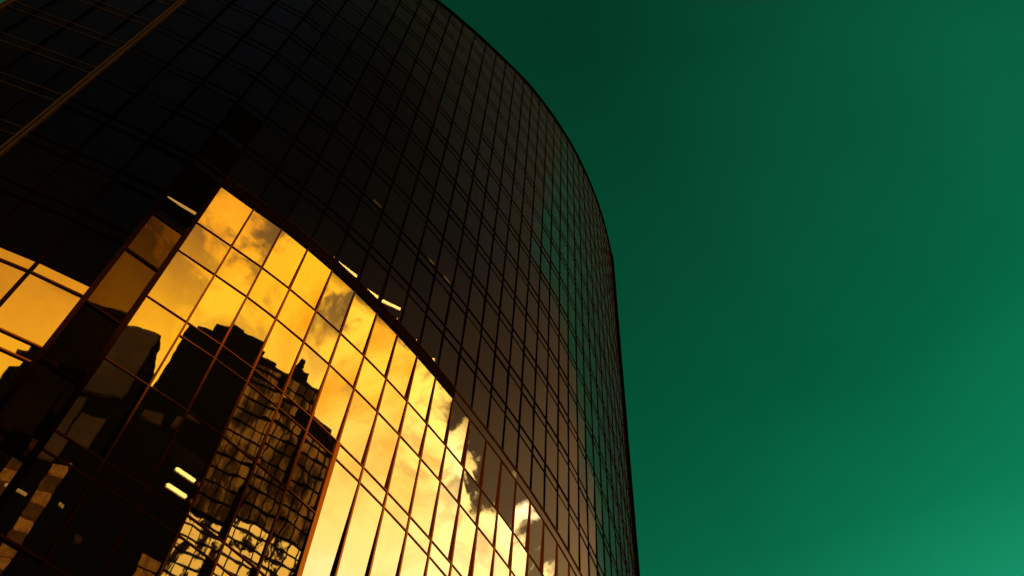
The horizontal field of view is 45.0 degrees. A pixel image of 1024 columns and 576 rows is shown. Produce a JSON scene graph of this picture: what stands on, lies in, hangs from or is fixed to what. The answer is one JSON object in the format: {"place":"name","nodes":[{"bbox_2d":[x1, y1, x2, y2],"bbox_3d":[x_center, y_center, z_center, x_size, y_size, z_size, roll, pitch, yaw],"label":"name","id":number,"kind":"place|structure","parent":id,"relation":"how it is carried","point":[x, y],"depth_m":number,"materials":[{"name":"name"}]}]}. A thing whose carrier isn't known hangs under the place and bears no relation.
{"place":"outdoors","nodes":[
{"label":"outdoors","id":0,"kind":"place"},
{"bbox_2d":[0,0,639,575],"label":"glass tower","id":1,"kind":"structure","parent":0,"point":[306,286],"depth_m":58.22,"materials":[{"name":"black glass"}]},
{"bbox_2d":[0,131,11,145],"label":"window pane","id":2,"kind":"structure","parent":1,"relation":"in","point":[4,137],"depth_m":51.53,"materials":[{"name":"black glass"}]},
{"bbox_2d":[0,41,26,69],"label":"window pane","id":3,"kind":"structure","parent":1,"relation":"in","point":[8,53],"depth_m":58.80,"materials":[{"name":"black glass"}]},
{"bbox_2d":[0,83,28,115],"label":"window pane","id":4,"kind":"structure","parent":1,"relation":"in","point":[9,96],"depth_m":54.97,"materials":[{"name":"black glass"}]},
{"bbox_2d":[0,332,39,360],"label":"window pane","id":5,"kind":"structure","parent":1,"relation":"in","point":[12,344],"depth_m":40.70,"materials":[{"name":"orange glass"}]},
{"bbox_2d":[2,95,53,126],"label":"window pane","id":6,"kind":"structure","parent":1,"relation":"in","point":[33,106],"depth_m":54.37,"materials":[{"name":"black glass"}]},
{"bbox_2d":[0,140,64,188],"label":"window pane","id":7,"kind":"structure","parent":1,"relation":"in","point":[27,164],"depth_m":50.55,"materials":[{"name":"black glass"}]},
{"bbox_2d":[5,17,60,44],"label":"window pane","id":8,"kind":"structure","parent":1,"relation":"in","point":[33,30],"depth_m":62.14,"materials":[{"name":"black glass"}]},
{"bbox_2d":[3,53,64,85],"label":"window pane","id":9,"kind":"structure","parent":1,"relation":"in","point":[35,69],"depth_m":58.28,"materials":[{"name":"black glass"}]},
{"bbox_2d":[0,202,71,257],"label":"window pane","id":10,"kind":"structure","parent":1,"relation":"in","point":[31,229],"depth_m":46.69,"materials":[{"name":"black glass"}]},
{"bbox_2d":[0,361,76,457],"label":"window pane","id":11,"kind":"structure","parent":1,"relation":"in","point":[38,400],"depth_m":38.96,"materials":[{"name":"black glass"}]},
{"bbox_2d":[0,273,80,345],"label":"window pane","id":12,"kind":"structure","parent":1,"relation":"in","point":[37,307],"depth_m":42.78,"materials":[{"name":"orange glass"}]},
{"bbox_2d":[0,451,90,575],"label":"window pane","id":13,"kind":"structure","parent":1,"relation":"in","point":[37,511],"depth_m":35.99,"materials":[{"name":"black glass"}]},
{"bbox_2d":[38,563,65,575],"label":"window pane","id":14,"kind":"structure","parent":1,"relation":"in","point":[47,570],"depth_m":34.65,"materials":[{"name":"black glass"}]},
{"bbox_2d":[32,106,101,149],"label":"window pane","id":15,"kind":"structure","parent":1,"relation":"in","point":[67,127],"depth_m":54.61,"materials":[{"name":"black glass"}]},
{"bbox_2d":[40,29,96,58],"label":"window pane","id":16,"kind":"structure","parent":1,"relation":"in","point":[68,43],"depth_m":62.40,"materials":[{"name":"black glass"}]},
{"bbox_2d":[44,432,102,477],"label":"window pane","id":17,"kind":"structure","parent":1,"relation":"in","point":[58,445],"depth_m":38.58,"materials":[{"name":"black glass"}]},
{"bbox_2d":[38,161,110,209],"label":"window pane","id":18,"kind":"structure","parent":1,"relation":"in","point":[76,185],"depth_m":50.79,"materials":[{"name":"black glass"}]},
{"bbox_2d":[43,303,118,381],"bbox_3d":[-14.925,1.884,42.840,1.659,4.270,0.081,37,-68,-15],"label":"window pane","id":19,"kind":"structure","parent":1,"relation":"in","point":[82,340],"depth_m":42.82,"materials":[{"name":"black glass"}]},
{"bbox_2d":[42,223,121,282],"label":"window pane","id":20,"kind":"structure","parent":1,"relation":"in","point":[83,253],"depth_m":46.96,"materials":[{"name":"black glass"}]},
{"bbox_2d":[47,482,134,575],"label":"window pane","id":21,"kind":"structure","parent":1,"relation":"in","point":[90,538],"depth_m":36.73,"materials":[{"name":"black glass"}]},
{"bbox_2d":[74,8,125,34],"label":"window pane","id":22,"kind":"structure","parent":1,"relation":"in","point":[100,21],"depth_m":66.53,"materials":[{"name":"black glass"}]},
{"bbox_2d":[57,359,146,457],"bbox_3d":[-13.623,3.959,41.114,1.900,4.650,0.059,36,-68,-14],"label":"window pane","id":23,"kind":"structure","parent":1,"relation":"in","point":[95,420],"depth_m":41.03,"materials":[{"name":"black glass"}]},
{"bbox_2d":[72,78,131,115],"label":"window pane","id":24,"kind":"structure","parent":1,"relation":"in","point":[100,95],"depth_m":58.74,"materials":[{"name":"black glass"}]},
{"bbox_2d":[79,126,143,168],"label":"window pane","id":25,"kind":"structure","parent":1,"relation":"in","point":[110,146],"depth_m":54.94,"materials":[{"name":"black glass"}]},
{"bbox_2d":[96,463,145,504],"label":"window pane","id":26,"kind":"structure","parent":1,"relation":"in","point":[108,476],"depth_m":39.00,"materials":[{"name":"black glass"}]},
{"bbox_2d":[86,181,156,232],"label":"window pane","id":27,"kind":"structure","parent":1,"relation":"in","point":[120,205],"depth_m":51.11,"materials":[{"name":"black glass"}]},
{"bbox_2d":[88,250,155,321],"bbox_3d":[-14.749,-0.066,46.813,1.659,4.590,0.072,37,-68,-15],"label":"window pane","id":28,"kind":"structure","parent":1,"relation":"in","point":[118,291],"depth_m":46.79,"materials":[{"name":"brown glass"}]},
{"bbox_2d":[104,52,160,87],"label":"window pane","id":29,"kind":"structure","parent":1,"relation":"in","point":[130,68],"depth_m":62.82,"materials":[{"name":"black glass"}]},
{"bbox_2d":[104,510,175,575],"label":"window pane","id":30,"kind":"structure","parent":1,"relation":"in","point":[143,550],"depth_m":37.66,"materials":[{"name":"black glass"}]},
{"bbox_2d":[115,96,171,133],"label":"window pane","id":31,"kind":"structure","parent":1,"relation":"in","point":[143,114],"depth_m":59.09,"materials":[{"name":"black glass"}]},
{"bbox_2d":[106,297,184,383],"bbox_3d":[-13.440,1.877,45.368,1.900,4.830,0.062,36,-68,-14],"label":"window pane","id":32,"kind":"structure","parent":1,"relation":"in","point":[141,348],"depth_m":45.31,"materials":[{"name":"orange glass"}]},
{"bbox_2d":[107,388,185,484],"bbox_3d":[-12.260,4.970,41.550,1.606,4.650,0.093,36,-68,-14],"label":"window pane","id":33,"kind":"structure","parent":1,"relation":"in","point":[150,430],"depth_m":41.49,"materials":[{"name":"black glass"}]},
{"bbox_2d":[128,215,181,268],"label":"window pane","id":34,"kind":"structure","parent":1,"relation":"in","point":[156,239],"depth_m":50.51,"materials":[{"name":"brown glass"}]},
{"bbox_2d":[123,144,186,190],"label":"window pane","id":35,"kind":"structure","parent":1,"relation":"in","point":[152,165],"depth_m":55.28,"materials":[{"name":"black glass"}]},
{"bbox_2d":[133,30,184,61],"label":"window pane","id":36,"kind":"structure","parent":1,"relation":"in","point":[156,44],"depth_m":66.96,"materials":[{"name":"black glass"}]},
{"bbox_2d":[140,490,184,531],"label":"window pane","id":37,"kind":"structure","parent":1,"relation":"in","point":[151,503],"depth_m":39.40,"materials":[{"name":"black glass"}]},
{"bbox_2d":[143,70,197,104],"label":"window pane","id":38,"kind":"structure","parent":1,"relation":"in","point":[169,86],"depth_m":63.12,"materials":[{"name":"black glass"}]},
{"bbox_2d":[148,251,212,319],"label":"window pane","id":39,"kind":"structure","parent":1,"relation":"in","point":[181,285],"depth_m":49.43,"materials":[{"name":"orange glass"}]},
{"bbox_2d":[151,337,212,408],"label":"window pane","id":40,"kind":"structure","parent":1,"relation":"in","point":[181,374],"depth_m":45.31,"materials":[{"name":"black glass"}]},
{"bbox_2d":[156,113,211,154],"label":"window pane","id":41,"kind":"structure","parent":1,"relation":"in","point":[179,131],"depth_m":59.41,"materials":[{"name":"black glass"}]},
{"bbox_2d":[150,413,220,511],"bbox_3d":[-11.060,5.899,41.952,1.542,4.650,0.089,39,-69,-15],"label":"window pane","id":42,"kind":"structure","parent":1,"relation":"in","point":[181,471],"depth_m":41.89,"materials":[{"name":"black glass"}]},
{"bbox_2d":[159,165,216,225],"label":"window pane","id":43,"kind":"structure","parent":1,"relation":"in","point":[185,200],"depth_m":54.89,"materials":[{"name":"black glass"}]},
{"bbox_2d":[170,47,219,77],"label":"window pane","id":44,"kind":"structure","parent":1,"relation":"in","point":[193,61],"depth_m":67.25,"materials":[{"name":"black glass"}]},
{"bbox_2d":[180,517,222,560],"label":"window pane","id":45,"kind":"structure","parent":1,"relation":"in","point":[191,531],"depth_m":39.84,"materials":[{"name":"orange glass"}]},
{"bbox_2d":[179,224,230,272],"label":"window pane","id":46,"kind":"structure","parent":1,"relation":"in","point":[201,245],"depth_m":52.72,"materials":[{"name":"orange glass"}]},
{"bbox_2d":[182,86,234,124],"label":"window pane","id":47,"kind":"structure","parent":1,"relation":"in","point":[203,102],"depth_m":63.47,"materials":[{"name":"black glass"}]},
{"bbox_2d":[188,276,244,342],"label":"window pane","id":48,"kind":"structure","parent":1,"relation":"in","point":[215,313],"depth_m":49.87,"materials":[{"name":"yellow glass"}]},
{"bbox_2d":[189,361,245,433],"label":"window pane","id":49,"kind":"structure","parent":1,"relation":"in","point":[214,404],"depth_m":45.69,"materials":[{"name":"black glass"}]},
{"bbox_2d":[198,133,240,175],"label":"window pane","id":50,"kind":"structure","parent":1,"relation":"in","point":[218,153],"depth_m":59.84,"materials":[{"name":"black glass"}]},
{"bbox_2d":[189,438,253,539],"bbox_3d":[-9.937,6.868,42.378,1.551,4.650,0.094,42,-69,-17],"label":"window pane","id":51,"kind":"structure","parent":1,"relation":"in","point":[214,506],"depth_m":42.33,"materials":[{"name":"brown glass"}]},
{"bbox_2d":[198,187,252,243],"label":"window pane","id":52,"kind":"structure","parent":1,"relation":"in","point":[225,216],"depth_m":55.96,"materials":[{"name":"orange glass"}]},
{"bbox_2d":[206,61,254,96],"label":"window pane","id":53,"kind":"structure","parent":1,"relation":"in","point":[225,76],"depth_m":67.61,"materials":[{"name":"black glass"}]},
{"bbox_2d":[218,545,256,575],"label":"window pane","id":54,"kind":"structure","parent":1,"relation":"in","point":[228,559],"depth_m":40.32,"materials":[{"name":"orange glass"}]},
{"bbox_2d":[216,248,260,294],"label":"window pane","id":55,"kind":"structure","parent":1,"relation":"in","point":[239,271],"depth_m":53.11,"materials":[{"name":"orange glass"}]},
{"bbox_2d":[221,105,261,144],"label":"window pane","id":56,"kind":"structure","parent":1,"relation":"in","point":[240,123],"depth_m":63.88,"materials":[{"name":"black glass"}]},
{"bbox_2d":[223,298,274,366],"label":"window pane","id":57,"kind":"structure","parent":1,"relation":"in","point":[246,338],"depth_m":50.28,"materials":[{"name":"orange glass"}]},
{"bbox_2d":[227,153,272,198],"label":"window pane","id":58,"kind":"structure","parent":1,"relation":"in","point":[247,173],"depth_m":60.33,"materials":[{"name":"black glass"}]},
{"bbox_2d":[224,385,276,459],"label":"window pane","id":59,"kind":"structure","parent":1,"relation":"in","point":[248,427],"depth_m":46.15,"materials":[{"name":"brown glass"}]},
{"bbox_2d":[226,465,285,566],"bbox_3d":[-8.858,7.861,42.817,0.065,4.650,1.516,-40,-72,19],"label":"window pane","id":60,"kind":"structure","parent":1,"relation":"in","point":[249,533],"depth_m":42.75,"materials":[{"name":"brown glass"}]},
{"bbox_2d":[233,210,280,265],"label":"window pane","id":61,"kind":"structure","parent":1,"relation":"in","point":[256,239],"depth_m":56.37,"materials":[{"name":"orange glass"}]},
{"bbox_2d":[248,269,287,316],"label":"window pane","id":62,"kind":"structure","parent":1,"relation":"in","point":[267,291],"depth_m":53.55,"materials":[{"name":"orange glass"}]},
{"bbox_2d":[248,124,290,166],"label":"window pane","id":63,"kind":"structure","parent":1,"relation":"in","point":[267,143],"depth_m":64.33,"materials":[{"name":"black glass"}]},
{"bbox_2d":[255,321,302,390],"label":"window pane","id":64,"kind":"structure","parent":1,"relation":"in","point":[276,361],"depth_m":50.70,"materials":[{"name":"orange glass"}]},
{"bbox_2d":[261,176,298,217],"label":"window pane","id":65,"kind":"structure","parent":1,"relation":"in","point":[278,196],"depth_m":60.73,"materials":[{"name":"black glass"}]},
{"bbox_2d":[258,409,304,484],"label":"window pane","id":66,"kind":"structure","parent":1,"relation":"in","point":[282,445],"depth_m":46.57,"materials":[{"name":"brown glass"}]},
{"bbox_2d":[264,230,306,286],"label":"window pane","id":67,"kind":"structure","parent":1,"relation":"in","point":[285,258],"depth_m":56.78,"materials":[{"name":"orange glass"}]},
{"bbox_2d":[260,491,313,575],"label":"window pane","id":68,"kind":"structure","parent":1,"relation":"in","point":[288,539],"depth_m":43.41,"materials":[{"name":"brown glass"}]},
{"bbox_2d":[268,98,306,136],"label":"window pane","id":69,"kind":"structure","parent":1,"relation":"in","point":[283,114],"depth_m":68.45,"materials":[{"name":"black glass"}]},
{"bbox_2d":[278,291,314,339],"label":"window pane","id":70,"kind":"structure","parent":1,"relation":"in","point":[295,313],"depth_m":53.95,"materials":[{"name":"orange glass"}]},
{"bbox_2d":[279,146,314,185],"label":"window pane","id":71,"kind":"structure","parent":1,"relation":"in","point":[296,164],"depth_m":64.72,"materials":[{"name":"black glass"}]},
{"bbox_2d":[288,195,322,237],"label":"window pane","id":72,"kind":"structure","parent":1,"relation":"in","point":[306,216],"depth_m":61.14,"materials":[{"name":"black glass"}]},
{"bbox_2d":[285,344,327,414],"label":"window pane","id":73,"kind":"structure","parent":1,"relation":"in","point":[304,385],"depth_m":51.19,"materials":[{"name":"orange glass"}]},
{"bbox_2d":[289,434,331,509],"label":"window pane","id":74,"kind":"structure","parent":1,"relation":"in","point":[307,480],"depth_m":47.08,"materials":[{"name":"brown glass"}]},
{"bbox_2d":[291,250,330,307],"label":"window pane","id":75,"kind":"structure","parent":1,"relation":"in","point":[311,279],"depth_m":57.20,"materials":[{"name":"orange glass"}]},
{"bbox_2d":[305,313,339,361],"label":"window pane","id":76,"kind":"structure","parent":1,"relation":"in","point":[322,337],"depth_m":54.40,"materials":[{"name":"orange glass"}]},
{"bbox_2d":[302,461,357,575],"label":"window pane","id":77,"kind":"structure","parent":1,"relation":"in","point":[336,508],"depth_m":46.22,"materials":[{"name":"yellow glass"}]},
{"bbox_2d":[314,214,345,258],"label":"window pane","id":78,"kind":"structure","parent":1,"relation":"in","point":[329,235],"depth_m":61.59,"materials":[{"name":"black glass"}]},
{"bbox_2d":[313,367,352,438],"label":"window pane","id":79,"kind":"structure","parent":1,"relation":"in","point":[335,396],"depth_m":51.63,"materials":[{"name":"orange glass"}]},
{"bbox_2d":[318,272,353,330],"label":"window pane","id":80,"kind":"structure","parent":1,"relation":"in","point":[337,297],"depth_m":57.62,"materials":[{"name":"orange glass"}]},
{"bbox_2d":[331,335,362,385],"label":"window pane","id":81,"kind":"structure","parent":1,"relation":"in","point":[347,360],"depth_m":54.89,"materials":[{"name":"orange glass"}]},
{"bbox_2d":[337,235,366,278],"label":"window pane","id":82,"kind":"structure","parent":1,"relation":"in","point":[352,256],"depth_m":62.02,"materials":[{"name":"black glass"}]},
{"bbox_2d":[340,391,376,463],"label":"window pane","id":83,"kind":"structure","parent":1,"relation":"in","point":[360,419],"depth_m":52.13,"materials":[{"name":"yellow glass"}]},
{"bbox_2d":[342,293,375,352],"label":"window pane","id":84,"kind":"structure","parent":1,"relation":"in","point":[360,319],"depth_m":58.10,"materials":[{"name":"yellow glass"}]},
{"bbox_2d":[337,485,382,575],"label":"window pane","id":85,"kind":"structure","parent":1,"relation":"in","point":[358,548],"depth_m":47.39,"materials":[{"name":"yellow glass"}]},
{"bbox_2d":[356,358,384,408],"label":"window pane","id":86,"kind":"structure","parent":1,"relation":"in","point":[370,383],"depth_m":55.35,"materials":[{"name":"yellow glass"}]},
{"bbox_2d":[366,315,396,374],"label":"window pane","id":87,"kind":"structure","parent":1,"relation":"in","point":[380,347],"depth_m":58.60,"materials":[{"name":"orange glass"}]},
{"bbox_2d":[365,414,398,488],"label":"window pane","id":88,"kind":"structure","parent":1,"relation":"in","point":[383,444],"depth_m":52.65,"materials":[{"name":"yellow glass"}]},
{"bbox_2d":[379,381,405,432],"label":"window pane","id":89,"kind":"structure","parent":1,"relation":"in","point":[392,406],"depth_m":55.88,"materials":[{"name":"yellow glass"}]},
{"bbox_2d":[387,336,416,397],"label":"window pane","id":90,"kind":"structure","parent":1,"relation":"in","point":[403,361],"depth_m":59.16,"materials":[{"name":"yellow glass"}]},
{"bbox_2d":[389,437,419,512],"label":"window pane","id":91,"kind":"structure","parent":1,"relation":"in","point":[402,484],"depth_m":53.06,"materials":[{"name":"yellow glass"}]},
{"bbox_2d":[409,358,434,419],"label":"window pane","id":92,"kind":"structure","parent":1,"relation":"in","point":[423,380],"depth_m":59.58,"materials":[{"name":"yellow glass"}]},
{"bbox_2d":[411,461,439,536],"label":"window pane","id":93,"kind":"structure","parent":1,"relation":"in","point":[427,487],"depth_m":53.61,"materials":[{"name":"yellow glass"}]},
{"bbox_2d":[428,379,452,442],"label":"window pane","id":94,"kind":"structure","parent":1,"relation":"in","point":[442,400],"depth_m":60.09,"materials":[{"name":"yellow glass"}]},
{"bbox_2d":[432,484,457,559],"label":"window pane","id":95,"kind":"structure","parent":1,"relation":"in","point":[447,508],"depth_m":54.15,"materials":[{"name":"yellow glass"}]},
{"bbox_2d":[447,401,468,462],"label":"window pane","id":96,"kind":"structure","parent":1,"relation":"in","point":[459,424],"depth_m":60.62,"materials":[{"name":"yellow glass"}]},
{"bbox_2d":[453,507,475,575],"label":"window pane","id":97,"kind":"structure","parent":1,"relation":"in","point":[466,529],"depth_m":54.72,"materials":[{"name":"yellow glass"}]},
{"bbox_2d":[465,422,485,485],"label":"window pane","id":98,"kind":"structure","parent":1,"relation":"in","point":[476,442],"depth_m":61.11,"materials":[{"name":"brown glass"}]},
{"bbox_2d":[473,529,493,575],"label":"window pane","id":99,"kind":"structure","parent":1,"relation":"in","point":[484,550],"depth_m":55.82,"materials":[{"name":"yellow glass"}]},
{"bbox_2d":[482,443,500,506],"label":"window pane","id":100,"kind":"structure","parent":1,"relation":"in","point":[492,461],"depth_m":61.64,"materials":[{"name":"brown glass"}]},
{"bbox_2d":[493,551,509,575],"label":"window pane","id":101,"kind":"structure","parent":1,"relation":"in","point":[500,568],"depth_m":56.97,"materials":[{"name":"yellow glass"}]},
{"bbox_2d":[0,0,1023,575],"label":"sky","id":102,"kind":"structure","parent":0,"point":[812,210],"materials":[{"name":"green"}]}
]}

